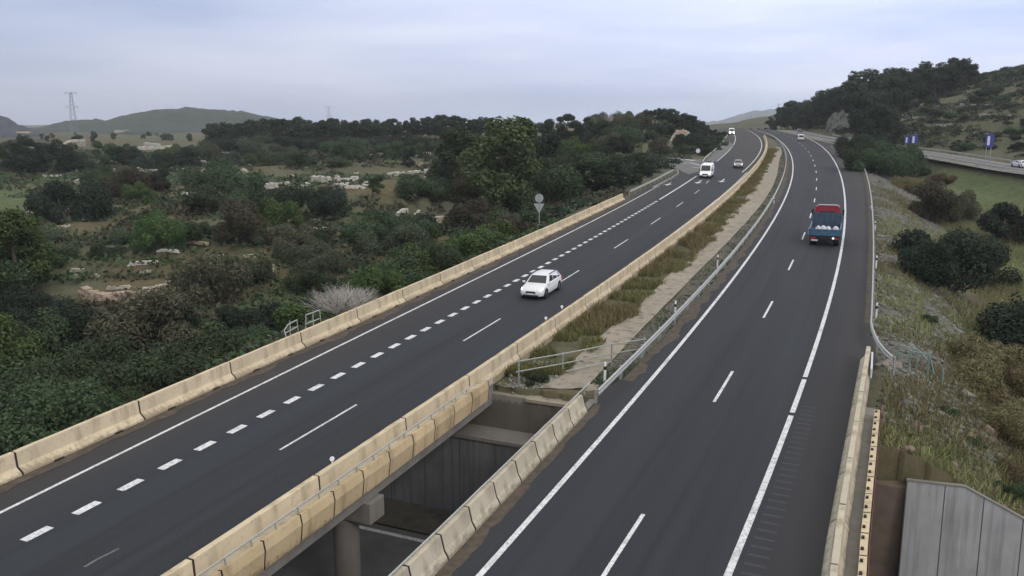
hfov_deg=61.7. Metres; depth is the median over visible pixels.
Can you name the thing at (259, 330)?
shrub
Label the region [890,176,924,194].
dry bush
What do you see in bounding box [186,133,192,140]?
pine tree
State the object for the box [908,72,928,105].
pine tree
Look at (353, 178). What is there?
stone wall
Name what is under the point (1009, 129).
shrub
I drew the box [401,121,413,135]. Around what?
pine tree
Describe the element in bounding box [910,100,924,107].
shrub
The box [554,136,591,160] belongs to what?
shrub
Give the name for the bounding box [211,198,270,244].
shrub
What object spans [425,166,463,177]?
shrub
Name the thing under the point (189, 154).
shrub
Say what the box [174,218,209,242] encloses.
shrub
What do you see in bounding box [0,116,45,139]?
dark hill
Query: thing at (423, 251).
shrub
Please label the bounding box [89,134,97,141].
leafy tree
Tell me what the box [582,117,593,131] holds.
pine tree
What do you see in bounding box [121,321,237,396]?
shrub
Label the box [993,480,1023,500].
shrub
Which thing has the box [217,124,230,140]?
pine tree
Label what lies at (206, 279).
shrub
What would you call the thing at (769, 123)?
pine tree
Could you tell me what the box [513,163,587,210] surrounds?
shrub
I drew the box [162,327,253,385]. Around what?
shrub
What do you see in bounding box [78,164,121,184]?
shrub
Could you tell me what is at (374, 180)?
leafy tree
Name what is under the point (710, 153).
guardrail
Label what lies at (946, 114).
shrub
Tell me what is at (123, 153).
leafy tree
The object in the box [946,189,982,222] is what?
shrub
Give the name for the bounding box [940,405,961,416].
shrub
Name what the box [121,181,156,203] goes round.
shrub
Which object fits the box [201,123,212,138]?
pine tree
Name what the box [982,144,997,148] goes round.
shrub
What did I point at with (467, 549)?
shoulder dirt
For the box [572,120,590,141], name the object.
leafy tree
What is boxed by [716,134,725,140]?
shrub
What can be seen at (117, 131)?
stone wall
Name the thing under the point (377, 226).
shrub
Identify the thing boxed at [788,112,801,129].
pine tree
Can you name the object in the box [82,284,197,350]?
shrub
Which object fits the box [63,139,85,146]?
stone wall
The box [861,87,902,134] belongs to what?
leafy tree
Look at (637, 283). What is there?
median grass
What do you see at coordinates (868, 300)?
shoulder dirt
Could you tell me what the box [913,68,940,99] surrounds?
pine tree
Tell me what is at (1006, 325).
shrub
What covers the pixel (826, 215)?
truck
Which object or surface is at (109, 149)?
leafy tree
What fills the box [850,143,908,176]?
shrub
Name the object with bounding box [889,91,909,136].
leafy tree
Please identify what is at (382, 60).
sky
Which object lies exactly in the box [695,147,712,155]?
shrub
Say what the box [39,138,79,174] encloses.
leafy tree
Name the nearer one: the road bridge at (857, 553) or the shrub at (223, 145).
the road bridge at (857, 553)
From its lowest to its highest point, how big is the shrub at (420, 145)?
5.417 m
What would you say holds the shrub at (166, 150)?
on the ground at (986, 186)
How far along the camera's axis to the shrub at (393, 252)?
82.06 m
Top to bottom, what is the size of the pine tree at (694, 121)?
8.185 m
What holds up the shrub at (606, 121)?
on the ground at (986, 186)
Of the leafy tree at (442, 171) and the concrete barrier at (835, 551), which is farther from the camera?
the leafy tree at (442, 171)
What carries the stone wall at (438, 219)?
on the ground at (986, 186)
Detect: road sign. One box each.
[904,136,909,145]
[911,135,917,144]
[985,134,993,160]
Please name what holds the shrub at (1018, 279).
on the ground at (986, 186)
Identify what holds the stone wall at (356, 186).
on the ground at (986, 186)
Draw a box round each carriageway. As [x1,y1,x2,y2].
[0,129,763,575]
[451,129,878,575]
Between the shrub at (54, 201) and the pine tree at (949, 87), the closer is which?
the shrub at (54, 201)
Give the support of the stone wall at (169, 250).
on the ground at (986, 186)
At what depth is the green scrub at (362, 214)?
215.31 m
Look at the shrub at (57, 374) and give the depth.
55.03 m
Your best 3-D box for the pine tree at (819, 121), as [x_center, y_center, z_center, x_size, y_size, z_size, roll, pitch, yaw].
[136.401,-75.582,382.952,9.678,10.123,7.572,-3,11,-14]
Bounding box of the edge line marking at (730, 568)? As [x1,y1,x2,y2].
[0,130,845,575]
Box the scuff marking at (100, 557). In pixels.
[84,548,118,566]
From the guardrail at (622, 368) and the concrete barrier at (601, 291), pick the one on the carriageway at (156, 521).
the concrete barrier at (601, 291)
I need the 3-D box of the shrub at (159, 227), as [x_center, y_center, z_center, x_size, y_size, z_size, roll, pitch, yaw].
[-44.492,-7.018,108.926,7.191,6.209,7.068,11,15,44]
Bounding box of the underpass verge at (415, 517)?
[375,497,453,534]
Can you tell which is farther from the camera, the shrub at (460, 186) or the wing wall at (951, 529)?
the shrub at (460, 186)
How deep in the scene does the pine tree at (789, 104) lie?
421.21 m
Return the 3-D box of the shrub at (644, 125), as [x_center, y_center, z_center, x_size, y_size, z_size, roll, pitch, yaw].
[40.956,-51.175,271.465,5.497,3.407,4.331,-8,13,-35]
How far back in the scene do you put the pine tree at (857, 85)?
319.55 m
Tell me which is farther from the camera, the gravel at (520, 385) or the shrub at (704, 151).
the shrub at (704, 151)
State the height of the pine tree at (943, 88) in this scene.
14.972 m
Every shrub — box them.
[0,245,59,291]
[0,271,12,298]
[0,287,54,321]
[0,302,27,322]
[0,311,60,374]
[0,318,59,354]
[0,341,111,385]
[0,364,108,427]
[0,375,59,455]
[0,376,119,452]
[2,295,78,312]
[3,379,123,430]
[5,357,133,401]
[11,306,76,356]
[12,294,105,350]
[15,222,62,241]
[23,177,114,225]
[24,240,81,266]
[54,331,161,390]
[56,152,97,171]
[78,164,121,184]
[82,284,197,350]
[83,306,108,317]
[85,243,128,259]
[87,174,108,187]
[92,385,142,414]
[98,165,150,198]
[106,303,201,347]
[107,222,145,245]
[114,153,135,163]
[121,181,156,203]
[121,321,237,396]
[127,229,186,253]
[129,157,169,170]
[129,209,187,253]
[144,171,169,189]
[148,152,185,167]
[162,145,180,154]
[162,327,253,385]
[165,251,253,307]
[173,145,201,166]
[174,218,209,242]
[178,155,235,189]
[179,184,230,213]
[189,140,219,157]
[195,164,265,204]
[197,138,223,150]
[203,223,235,237]
[209,139,223,148]
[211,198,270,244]
[211,251,275,284]
[214,305,263,329]
[218,137,239,151]
[221,137,247,152]
[226,190,267,208]
[228,324,273,355]
[232,322,272,339]
[233,136,259,152]
[236,136,264,153]
[240,134,273,152]
[242,134,274,140]
[244,151,274,165]
[246,222,296,244]
[247,186,308,208]
[254,195,304,234]
[254,296,325,332]
[259,143,277,155]
[263,134,303,151]
[263,222,313,251]
[268,143,297,152]
[271,295,360,329]
[272,152,288,160]
[272,236,332,264]
[276,149,298,157]
[282,269,338,295]
[283,150,317,166]
[292,244,349,273]
[293,138,322,150]
[299,182,351,219]
[304,137,326,150]
[313,226,345,241]
[317,137,344,150]
[318,140,350,152]
[324,155,353,167]
[326,142,369,160]
[335,270,395,303]
[338,272,375,298]
[341,207,405,241]
[343,136,369,149]
[343,263,405,303]
[356,222,428,255]
[363,249,427,270]
[373,140,404,155]
[376,250,431,286]
[379,230,404,246]
[383,245,463,266]
[384,251,446,281]
[385,242,428,265]
[389,213,441,239]
[389,218,432,239]
[393,172,449,200]
[399,136,434,151]
[404,141,425,154]
[410,213,440,230]
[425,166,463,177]
[427,243,469,272]
[433,155,472,165]
[436,135,451,145]
[438,184,467,198]
[438,239,449,246]
[442,198,501,228]
[443,227,512,257]
[450,172,502,201]
[451,227,473,256]
[467,218,541,236]
[485,198,554,223]
[485,234,512,244]
[496,213,536,232]
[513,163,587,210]
[524,371,549,386]
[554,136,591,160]
[587,115,608,126]
[589,138,609,147]
[591,119,618,133]
[592,111,616,120]
[592,120,617,136]
[598,124,641,143]
[602,117,643,134]
[602,131,620,145]
[607,135,634,153]
[613,115,628,122]
[616,111,633,117]
[625,112,651,123]
[634,130,660,142]
[638,121,649,129]
[646,124,667,135]
[646,136,671,153]
[654,123,675,136]
[665,148,678,152]
[672,133,705,147]
[672,145,688,154]
[687,145,702,152]
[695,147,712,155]
[705,139,720,147]
[708,145,722,149]
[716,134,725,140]
[719,140,728,145]
[833,135,862,154]
[837,140,883,174]
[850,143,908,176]
[852,131,888,146]
[871,139,924,177]
[887,226,1010,293]
[894,238,960,287]
[900,143,920,176]
[905,156,931,176]
[907,179,961,222]
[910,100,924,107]
[912,122,924,128]
[917,133,928,137]
[919,107,932,113]
[921,314,939,323]
[923,99,939,105]
[926,118,939,124]
[927,109,945,117]
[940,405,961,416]
[943,111,958,118]
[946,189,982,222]
[952,142,975,150]
[960,114,975,119]
[967,436,987,449]
[968,96,984,103]
[973,292,1023,362]
[974,90,988,95]
[976,201,1023,243]
[976,242,1022,285]
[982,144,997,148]
[984,89,1000,95]
[992,94,1009,102]
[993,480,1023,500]
[1000,102,1014,108]
[1002,120,1013,124]
[1003,126,1023,134]
[1007,141,1023,149]
[1009,135,1022,139]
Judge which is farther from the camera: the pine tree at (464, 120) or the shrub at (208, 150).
the pine tree at (464, 120)
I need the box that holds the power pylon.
[66,92,78,134]
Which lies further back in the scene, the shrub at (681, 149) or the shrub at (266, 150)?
the shrub at (266, 150)
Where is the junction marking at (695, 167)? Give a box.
[665,159,723,184]
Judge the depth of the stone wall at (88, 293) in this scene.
89.12 m
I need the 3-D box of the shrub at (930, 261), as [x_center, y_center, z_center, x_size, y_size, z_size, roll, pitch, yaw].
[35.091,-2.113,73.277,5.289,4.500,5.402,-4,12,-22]
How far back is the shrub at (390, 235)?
115.49 m
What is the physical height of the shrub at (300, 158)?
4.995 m
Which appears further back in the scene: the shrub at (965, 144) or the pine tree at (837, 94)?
the pine tree at (837, 94)
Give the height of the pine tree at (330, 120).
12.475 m
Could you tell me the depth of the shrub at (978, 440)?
38.88 m
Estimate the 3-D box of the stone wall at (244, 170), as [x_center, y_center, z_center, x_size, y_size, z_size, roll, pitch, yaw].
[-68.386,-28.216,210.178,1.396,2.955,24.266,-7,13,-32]
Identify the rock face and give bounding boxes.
[670,129,689,140]
[825,109,849,130]
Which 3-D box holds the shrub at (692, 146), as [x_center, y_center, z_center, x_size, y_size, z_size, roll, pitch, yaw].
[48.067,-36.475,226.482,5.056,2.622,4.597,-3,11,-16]
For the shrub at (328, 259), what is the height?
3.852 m
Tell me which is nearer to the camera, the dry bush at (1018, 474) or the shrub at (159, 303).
the dry bush at (1018, 474)
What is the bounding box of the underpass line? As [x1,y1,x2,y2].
[359,525,424,542]
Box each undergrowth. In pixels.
[0,130,643,379]
[0,138,641,393]
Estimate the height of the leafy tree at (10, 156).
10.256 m
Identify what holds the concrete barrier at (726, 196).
on the carriageway at (156, 521)
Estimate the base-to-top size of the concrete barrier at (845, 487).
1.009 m
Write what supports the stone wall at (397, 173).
on the ground at (986, 186)
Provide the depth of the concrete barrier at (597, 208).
105.58 m
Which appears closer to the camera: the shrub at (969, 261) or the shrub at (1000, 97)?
the shrub at (969, 261)
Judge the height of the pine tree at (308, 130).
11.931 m
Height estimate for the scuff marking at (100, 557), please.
0.029 m
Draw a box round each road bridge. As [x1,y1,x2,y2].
[197,376,492,575]
[388,382,881,575]
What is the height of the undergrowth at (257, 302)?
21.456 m
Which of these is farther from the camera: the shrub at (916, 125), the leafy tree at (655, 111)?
the leafy tree at (655, 111)
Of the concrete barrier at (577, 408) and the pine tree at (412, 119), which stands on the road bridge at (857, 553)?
the concrete barrier at (577, 408)
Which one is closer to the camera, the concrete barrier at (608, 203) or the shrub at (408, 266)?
the shrub at (408, 266)
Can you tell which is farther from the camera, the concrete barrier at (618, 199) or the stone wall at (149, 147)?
the stone wall at (149, 147)
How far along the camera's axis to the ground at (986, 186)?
113.10 m
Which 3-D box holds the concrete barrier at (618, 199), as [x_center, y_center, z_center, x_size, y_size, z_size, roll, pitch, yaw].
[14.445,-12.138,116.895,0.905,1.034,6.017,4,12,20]
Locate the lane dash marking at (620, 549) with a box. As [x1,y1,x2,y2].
[279,131,816,575]
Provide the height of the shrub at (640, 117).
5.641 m
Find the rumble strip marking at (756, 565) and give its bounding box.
[741,406,816,575]
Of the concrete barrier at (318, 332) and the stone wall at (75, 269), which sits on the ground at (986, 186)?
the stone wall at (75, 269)
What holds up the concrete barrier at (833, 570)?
on the road bridge at (857, 553)
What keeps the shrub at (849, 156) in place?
on the ground at (986, 186)
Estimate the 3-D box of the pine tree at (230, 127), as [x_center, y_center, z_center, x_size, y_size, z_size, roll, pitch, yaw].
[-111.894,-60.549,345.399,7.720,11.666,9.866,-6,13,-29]
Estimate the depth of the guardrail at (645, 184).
140.55 m
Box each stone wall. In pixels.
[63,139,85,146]
[68,274,100,277]
[69,268,86,272]
[78,286,133,305]
[106,285,130,289]
[114,130,126,133]
[127,260,157,266]
[131,283,167,294]
[137,145,171,149]
[143,142,160,145]
[156,249,179,252]
[183,240,208,245]
[239,168,247,174]
[264,183,277,188]
[311,175,331,182]
[334,172,358,181]
[334,181,367,188]
[386,171,400,175]
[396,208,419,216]
[401,170,423,174]
[432,216,462,222]
[900,116,926,120]
[930,123,952,126]
[959,103,990,105]
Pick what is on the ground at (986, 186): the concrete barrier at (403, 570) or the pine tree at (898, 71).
the pine tree at (898, 71)
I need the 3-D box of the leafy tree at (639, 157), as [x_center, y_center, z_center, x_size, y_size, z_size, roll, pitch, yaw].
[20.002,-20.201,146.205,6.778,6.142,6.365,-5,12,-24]
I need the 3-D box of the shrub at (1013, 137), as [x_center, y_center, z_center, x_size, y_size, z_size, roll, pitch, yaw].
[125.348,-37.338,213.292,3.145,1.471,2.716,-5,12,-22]
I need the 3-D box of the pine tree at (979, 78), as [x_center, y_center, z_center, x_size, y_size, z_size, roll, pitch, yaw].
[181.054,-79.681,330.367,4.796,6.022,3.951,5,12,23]
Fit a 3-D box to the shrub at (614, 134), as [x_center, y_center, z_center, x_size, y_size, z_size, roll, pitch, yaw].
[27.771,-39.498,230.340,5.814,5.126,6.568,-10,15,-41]
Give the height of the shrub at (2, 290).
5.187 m
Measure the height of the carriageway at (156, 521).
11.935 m
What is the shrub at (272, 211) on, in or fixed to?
on the ground at (986, 186)
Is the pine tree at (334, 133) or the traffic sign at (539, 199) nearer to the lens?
the traffic sign at (539, 199)
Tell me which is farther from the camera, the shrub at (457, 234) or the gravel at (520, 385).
the shrub at (457, 234)
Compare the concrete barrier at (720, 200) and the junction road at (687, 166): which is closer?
the concrete barrier at (720, 200)
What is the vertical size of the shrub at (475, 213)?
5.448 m
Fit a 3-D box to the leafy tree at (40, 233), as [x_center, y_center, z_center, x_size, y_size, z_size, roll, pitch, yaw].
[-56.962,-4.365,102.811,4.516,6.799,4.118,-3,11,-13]
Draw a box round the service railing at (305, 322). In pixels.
[284,310,320,336]
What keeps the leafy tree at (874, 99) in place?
on the ground at (986, 186)
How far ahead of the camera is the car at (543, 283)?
60.72 m
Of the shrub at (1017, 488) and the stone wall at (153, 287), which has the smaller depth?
the shrub at (1017, 488)
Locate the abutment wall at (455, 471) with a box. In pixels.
[378,378,905,575]
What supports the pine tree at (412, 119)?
on the ground at (986, 186)
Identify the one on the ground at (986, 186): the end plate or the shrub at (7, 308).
the shrub at (7, 308)
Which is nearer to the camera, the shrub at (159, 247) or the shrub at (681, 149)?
the shrub at (159, 247)
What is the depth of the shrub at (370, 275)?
67.04 m
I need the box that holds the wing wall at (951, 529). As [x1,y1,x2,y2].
[898,478,1023,575]
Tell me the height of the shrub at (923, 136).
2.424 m
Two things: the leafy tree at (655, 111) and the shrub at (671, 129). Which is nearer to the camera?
the shrub at (671, 129)
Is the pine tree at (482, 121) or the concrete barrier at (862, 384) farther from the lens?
the pine tree at (482, 121)
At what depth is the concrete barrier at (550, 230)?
89.10 m
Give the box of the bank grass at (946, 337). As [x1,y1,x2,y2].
[874,196,1023,516]
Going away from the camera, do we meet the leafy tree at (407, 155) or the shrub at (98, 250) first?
the shrub at (98, 250)
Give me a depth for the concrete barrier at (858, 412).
36.49 m
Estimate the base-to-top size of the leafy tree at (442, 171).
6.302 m
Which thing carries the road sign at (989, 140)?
on the ground at (986, 186)
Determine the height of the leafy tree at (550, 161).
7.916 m
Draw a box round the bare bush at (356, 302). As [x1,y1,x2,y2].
[299,280,387,314]
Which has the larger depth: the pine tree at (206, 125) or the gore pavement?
the pine tree at (206, 125)
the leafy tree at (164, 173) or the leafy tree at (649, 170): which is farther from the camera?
the leafy tree at (164, 173)
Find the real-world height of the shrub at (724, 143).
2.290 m
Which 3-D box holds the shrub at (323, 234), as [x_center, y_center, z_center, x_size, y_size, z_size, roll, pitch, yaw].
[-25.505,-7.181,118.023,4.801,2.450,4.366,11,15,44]
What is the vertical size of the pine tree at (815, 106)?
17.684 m
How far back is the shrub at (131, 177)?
166.88 m
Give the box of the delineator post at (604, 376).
[603,362,605,382]
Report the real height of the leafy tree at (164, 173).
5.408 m
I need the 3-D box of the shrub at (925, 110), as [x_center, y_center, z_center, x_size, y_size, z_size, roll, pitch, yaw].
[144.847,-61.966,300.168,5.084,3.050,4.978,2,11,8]
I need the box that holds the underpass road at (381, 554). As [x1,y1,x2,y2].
[271,523,428,575]
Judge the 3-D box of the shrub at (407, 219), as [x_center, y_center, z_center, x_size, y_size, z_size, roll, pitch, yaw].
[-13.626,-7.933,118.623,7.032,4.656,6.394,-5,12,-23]
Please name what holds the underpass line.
on the underpass road at (381, 554)
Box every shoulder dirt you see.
[0,198,630,493]
[435,404,599,575]
[623,148,789,380]
[862,171,871,322]
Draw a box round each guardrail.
[594,138,785,403]
[629,169,678,196]
[703,132,728,160]
[795,131,849,140]
[822,138,1023,173]
[832,134,1014,163]
[864,168,895,374]
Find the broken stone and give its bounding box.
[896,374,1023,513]
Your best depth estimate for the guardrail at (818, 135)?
321.45 m
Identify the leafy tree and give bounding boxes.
[0,140,25,172]
[0,209,54,293]
[9,135,54,174]
[31,228,56,264]
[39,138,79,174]
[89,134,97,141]
[90,140,118,165]
[115,143,140,164]
[150,167,171,190]
[159,134,166,139]
[166,133,173,140]
[367,174,384,193]
[402,150,415,167]
[425,162,451,186]
[428,127,495,189]
[457,115,542,211]
[529,131,562,184]
[539,157,588,198]
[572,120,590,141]
[573,171,597,191]
[575,152,616,190]
[591,160,630,187]
[610,151,650,183]
[637,157,656,176]
[642,109,652,116]
[652,109,660,119]
[676,114,694,132]
[707,128,716,137]
[849,94,880,136]
[849,107,885,138]
[859,90,901,138]
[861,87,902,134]
[863,102,896,139]
[881,108,909,144]
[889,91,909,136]
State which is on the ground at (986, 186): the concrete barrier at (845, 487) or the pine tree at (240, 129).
the pine tree at (240, 129)
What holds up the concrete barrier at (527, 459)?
on the road bridge at (857, 553)
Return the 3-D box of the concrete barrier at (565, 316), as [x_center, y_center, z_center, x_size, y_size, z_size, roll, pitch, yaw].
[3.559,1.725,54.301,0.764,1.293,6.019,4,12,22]
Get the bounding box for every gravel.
[496,360,584,393]
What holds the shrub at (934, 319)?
on the ground at (986, 186)
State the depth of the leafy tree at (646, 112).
299.10 m
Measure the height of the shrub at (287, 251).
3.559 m
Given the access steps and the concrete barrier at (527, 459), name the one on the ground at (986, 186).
the access steps
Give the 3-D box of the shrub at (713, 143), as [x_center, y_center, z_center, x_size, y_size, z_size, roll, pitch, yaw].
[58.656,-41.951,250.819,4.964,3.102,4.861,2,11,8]
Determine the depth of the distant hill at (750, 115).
2038.03 m
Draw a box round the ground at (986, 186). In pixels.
[0,70,1023,535]
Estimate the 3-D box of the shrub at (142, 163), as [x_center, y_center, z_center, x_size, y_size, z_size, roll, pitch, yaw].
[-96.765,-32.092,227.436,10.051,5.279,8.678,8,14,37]
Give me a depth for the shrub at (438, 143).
282.55 m
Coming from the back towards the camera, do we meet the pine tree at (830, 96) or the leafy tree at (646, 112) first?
the pine tree at (830, 96)
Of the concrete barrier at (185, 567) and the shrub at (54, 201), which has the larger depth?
the shrub at (54, 201)
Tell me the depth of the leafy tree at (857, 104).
268.37 m
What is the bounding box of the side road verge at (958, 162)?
[776,130,1023,173]
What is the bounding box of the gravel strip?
[540,147,781,388]
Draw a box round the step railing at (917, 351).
[897,345,943,388]
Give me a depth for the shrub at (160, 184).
179.74 m
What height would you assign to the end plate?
0.500 m
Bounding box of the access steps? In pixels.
[875,359,910,372]
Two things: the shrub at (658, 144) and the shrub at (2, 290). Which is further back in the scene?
the shrub at (658, 144)
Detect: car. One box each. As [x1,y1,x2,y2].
[521,268,561,298]
[733,159,743,167]
[1011,160,1023,167]
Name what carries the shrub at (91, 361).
on the ground at (986, 186)
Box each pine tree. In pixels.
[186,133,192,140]
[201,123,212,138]
[204,123,221,139]
[216,122,226,139]
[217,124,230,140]
[223,123,238,139]
[231,123,249,138]
[245,119,254,136]
[250,118,271,136]
[262,118,276,136]
[267,118,275,134]
[273,119,288,138]
[285,120,295,138]
[289,116,310,138]
[289,120,314,139]
[304,120,317,139]
[311,120,328,138]
[324,121,333,137]
[326,117,335,136]
[329,122,340,136]
[334,121,350,137]
[349,120,358,137]
[351,119,370,138]
[365,118,377,138]
[371,119,382,135]
[377,122,388,136]
[381,118,394,137]
[391,118,397,135]
[395,121,404,135]
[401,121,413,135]
[402,117,420,134]
[412,120,420,135]
[413,118,430,136]
[425,117,435,136]
[430,114,448,138]
[430,118,440,137]
[445,115,455,130]
[447,116,461,131]
[458,121,466,129]
[462,118,471,130]
[469,119,482,135]
[478,117,486,133]
[537,118,556,136]
[555,113,575,140]
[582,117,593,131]
[656,108,663,119]
[659,108,670,120]
[665,109,678,124]
[674,111,681,124]
[674,113,687,123]
[684,116,698,132]
[695,121,709,133]
[764,116,774,126]
[770,113,779,126]
[773,107,784,128]
[778,102,791,128]
[780,100,800,128]
[781,114,790,129]
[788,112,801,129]
[790,102,803,124]
[793,99,816,122]
[798,96,818,123]
[798,110,814,129]
[808,107,828,127]
[810,90,831,120]
[812,88,837,120]
[822,86,840,114]
[831,87,843,110]
[832,70,890,123]
[838,90,849,113]
[841,77,866,108]
[846,68,889,95]
[880,67,895,88]
[880,67,908,92]
[889,71,920,99]
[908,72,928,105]
[911,61,949,96]
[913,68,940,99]
[923,62,950,93]
[938,70,960,91]
[946,57,961,86]
[946,58,979,86]
[962,68,978,85]
[975,73,988,84]
[1006,71,1015,77]
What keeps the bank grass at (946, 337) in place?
on the ground at (986, 186)
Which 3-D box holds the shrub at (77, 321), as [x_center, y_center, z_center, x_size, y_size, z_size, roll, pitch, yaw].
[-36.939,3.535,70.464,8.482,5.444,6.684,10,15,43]
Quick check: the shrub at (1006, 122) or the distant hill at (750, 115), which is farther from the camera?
the distant hill at (750, 115)
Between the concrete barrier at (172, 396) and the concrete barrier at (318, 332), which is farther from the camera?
the concrete barrier at (318, 332)
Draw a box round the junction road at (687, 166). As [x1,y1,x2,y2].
[655,158,706,173]
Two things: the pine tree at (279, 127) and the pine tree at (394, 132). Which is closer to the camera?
the pine tree at (279, 127)
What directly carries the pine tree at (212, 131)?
on the ground at (986, 186)
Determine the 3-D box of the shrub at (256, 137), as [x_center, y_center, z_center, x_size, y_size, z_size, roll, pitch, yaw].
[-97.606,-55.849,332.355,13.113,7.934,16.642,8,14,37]
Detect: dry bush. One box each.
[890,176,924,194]
[925,172,956,183]
[934,335,1007,363]
[937,331,1023,400]
[958,360,1023,410]
[964,396,1023,452]
[996,456,1023,483]
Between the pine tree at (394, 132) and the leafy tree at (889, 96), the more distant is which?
the pine tree at (394, 132)
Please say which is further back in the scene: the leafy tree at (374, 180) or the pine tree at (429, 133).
the pine tree at (429, 133)
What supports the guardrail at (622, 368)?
on the ground at (986, 186)
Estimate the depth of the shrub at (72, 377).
56.12 m
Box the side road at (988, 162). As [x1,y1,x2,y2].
[784,130,1023,171]
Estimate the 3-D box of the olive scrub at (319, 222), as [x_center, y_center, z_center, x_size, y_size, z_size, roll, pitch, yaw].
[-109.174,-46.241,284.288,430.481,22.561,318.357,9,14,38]
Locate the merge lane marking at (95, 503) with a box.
[20,201,656,541]
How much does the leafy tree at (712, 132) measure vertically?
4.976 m
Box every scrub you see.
[0,115,690,245]
[0,118,682,270]
[0,119,696,267]
[800,65,1023,156]
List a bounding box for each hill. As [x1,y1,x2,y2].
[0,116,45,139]
[32,107,307,133]
[705,109,777,124]
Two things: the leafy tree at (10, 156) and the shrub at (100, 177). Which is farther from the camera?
the leafy tree at (10, 156)
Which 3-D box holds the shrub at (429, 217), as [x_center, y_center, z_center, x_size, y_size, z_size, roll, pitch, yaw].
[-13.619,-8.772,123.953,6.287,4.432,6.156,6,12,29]
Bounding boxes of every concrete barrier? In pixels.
[0,452,23,484]
[12,401,145,474]
[136,362,235,419]
[161,558,195,575]
[188,475,320,575]
[228,332,305,378]
[299,309,360,346]
[315,418,406,488]
[354,289,405,321]
[392,565,410,575]
[401,273,442,300]
[402,376,469,429]
[403,533,448,575]
[436,506,475,558]
[439,260,474,283]
[464,482,499,529]
[465,343,519,385]
[470,248,501,269]
[489,460,521,504]
[498,238,524,256]
[512,441,540,481]
[514,318,557,361]
[521,229,544,246]
[531,424,557,461]
[542,222,561,236]
[549,408,573,442]
[552,297,587,333]
[558,215,577,228]
[565,394,587,426]
[574,209,591,221]
[582,280,611,312]
[588,203,603,214]
[601,198,614,209]
[607,265,632,292]
[613,194,624,203]
[628,253,649,276]
[646,242,663,263]
[661,233,676,252]
[674,225,687,243]
[685,218,696,233]
[694,211,704,225]
[703,205,712,219]
[711,200,718,213]
[717,196,724,207]
[722,191,729,201]
[728,187,733,197]
[733,184,737,193]
[736,180,740,190]
[821,504,848,575]
[828,563,837,575]
[829,458,855,528]
[838,421,861,478]
[845,392,865,440]
[851,367,869,408]
[856,346,870,382]
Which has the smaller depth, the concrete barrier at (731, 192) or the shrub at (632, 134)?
the concrete barrier at (731, 192)
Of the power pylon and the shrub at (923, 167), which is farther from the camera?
the power pylon
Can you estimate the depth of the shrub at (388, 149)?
237.70 m
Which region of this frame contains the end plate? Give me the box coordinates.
[870,352,872,377]
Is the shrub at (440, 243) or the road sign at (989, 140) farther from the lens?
the road sign at (989, 140)
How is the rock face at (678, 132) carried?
on the ground at (986, 186)
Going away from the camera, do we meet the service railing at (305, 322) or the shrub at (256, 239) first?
the service railing at (305, 322)
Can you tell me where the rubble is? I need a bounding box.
[868,170,1007,468]
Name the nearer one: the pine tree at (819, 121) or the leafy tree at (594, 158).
the leafy tree at (594, 158)
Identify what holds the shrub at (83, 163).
on the ground at (986, 186)
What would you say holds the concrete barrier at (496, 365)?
on the carriageway at (156, 521)
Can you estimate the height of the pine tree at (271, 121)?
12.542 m
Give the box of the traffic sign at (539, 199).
[534,194,543,224]
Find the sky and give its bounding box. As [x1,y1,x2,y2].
[0,0,1023,124]
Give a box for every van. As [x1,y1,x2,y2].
[699,163,713,177]
[729,128,733,134]
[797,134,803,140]
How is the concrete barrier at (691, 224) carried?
on the carriageway at (156, 521)
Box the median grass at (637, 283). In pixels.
[504,148,778,376]
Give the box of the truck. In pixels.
[808,204,844,244]
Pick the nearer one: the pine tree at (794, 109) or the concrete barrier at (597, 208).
the concrete barrier at (597, 208)
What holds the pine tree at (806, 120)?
on the ground at (986, 186)
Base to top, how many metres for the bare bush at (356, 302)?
2.626 m
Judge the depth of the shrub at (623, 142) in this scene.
221.41 m
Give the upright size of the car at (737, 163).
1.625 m
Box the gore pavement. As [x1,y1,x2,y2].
[706,142,732,160]
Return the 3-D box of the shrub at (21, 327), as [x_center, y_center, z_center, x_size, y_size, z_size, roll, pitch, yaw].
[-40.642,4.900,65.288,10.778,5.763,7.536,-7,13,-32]
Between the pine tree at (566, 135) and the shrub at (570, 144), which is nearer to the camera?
the shrub at (570, 144)
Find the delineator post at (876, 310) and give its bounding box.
[875,303,877,319]
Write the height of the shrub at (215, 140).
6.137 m
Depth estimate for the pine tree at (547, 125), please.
253.76 m
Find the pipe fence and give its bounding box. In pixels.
[516,337,645,383]
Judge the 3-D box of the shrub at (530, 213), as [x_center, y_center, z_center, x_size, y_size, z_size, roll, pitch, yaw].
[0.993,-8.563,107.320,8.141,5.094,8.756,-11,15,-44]
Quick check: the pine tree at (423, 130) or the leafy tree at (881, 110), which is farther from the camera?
the pine tree at (423, 130)
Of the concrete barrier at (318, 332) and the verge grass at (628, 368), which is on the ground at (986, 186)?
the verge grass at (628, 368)
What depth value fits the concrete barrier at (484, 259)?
72.71 m
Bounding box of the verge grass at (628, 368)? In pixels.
[592,149,785,384]
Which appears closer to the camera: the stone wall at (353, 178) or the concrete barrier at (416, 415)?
the concrete barrier at (416, 415)
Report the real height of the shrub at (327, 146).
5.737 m
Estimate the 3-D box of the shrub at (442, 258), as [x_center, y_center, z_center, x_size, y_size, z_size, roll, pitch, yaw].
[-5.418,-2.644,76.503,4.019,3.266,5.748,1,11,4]
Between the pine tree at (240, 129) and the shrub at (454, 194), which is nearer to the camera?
the shrub at (454, 194)

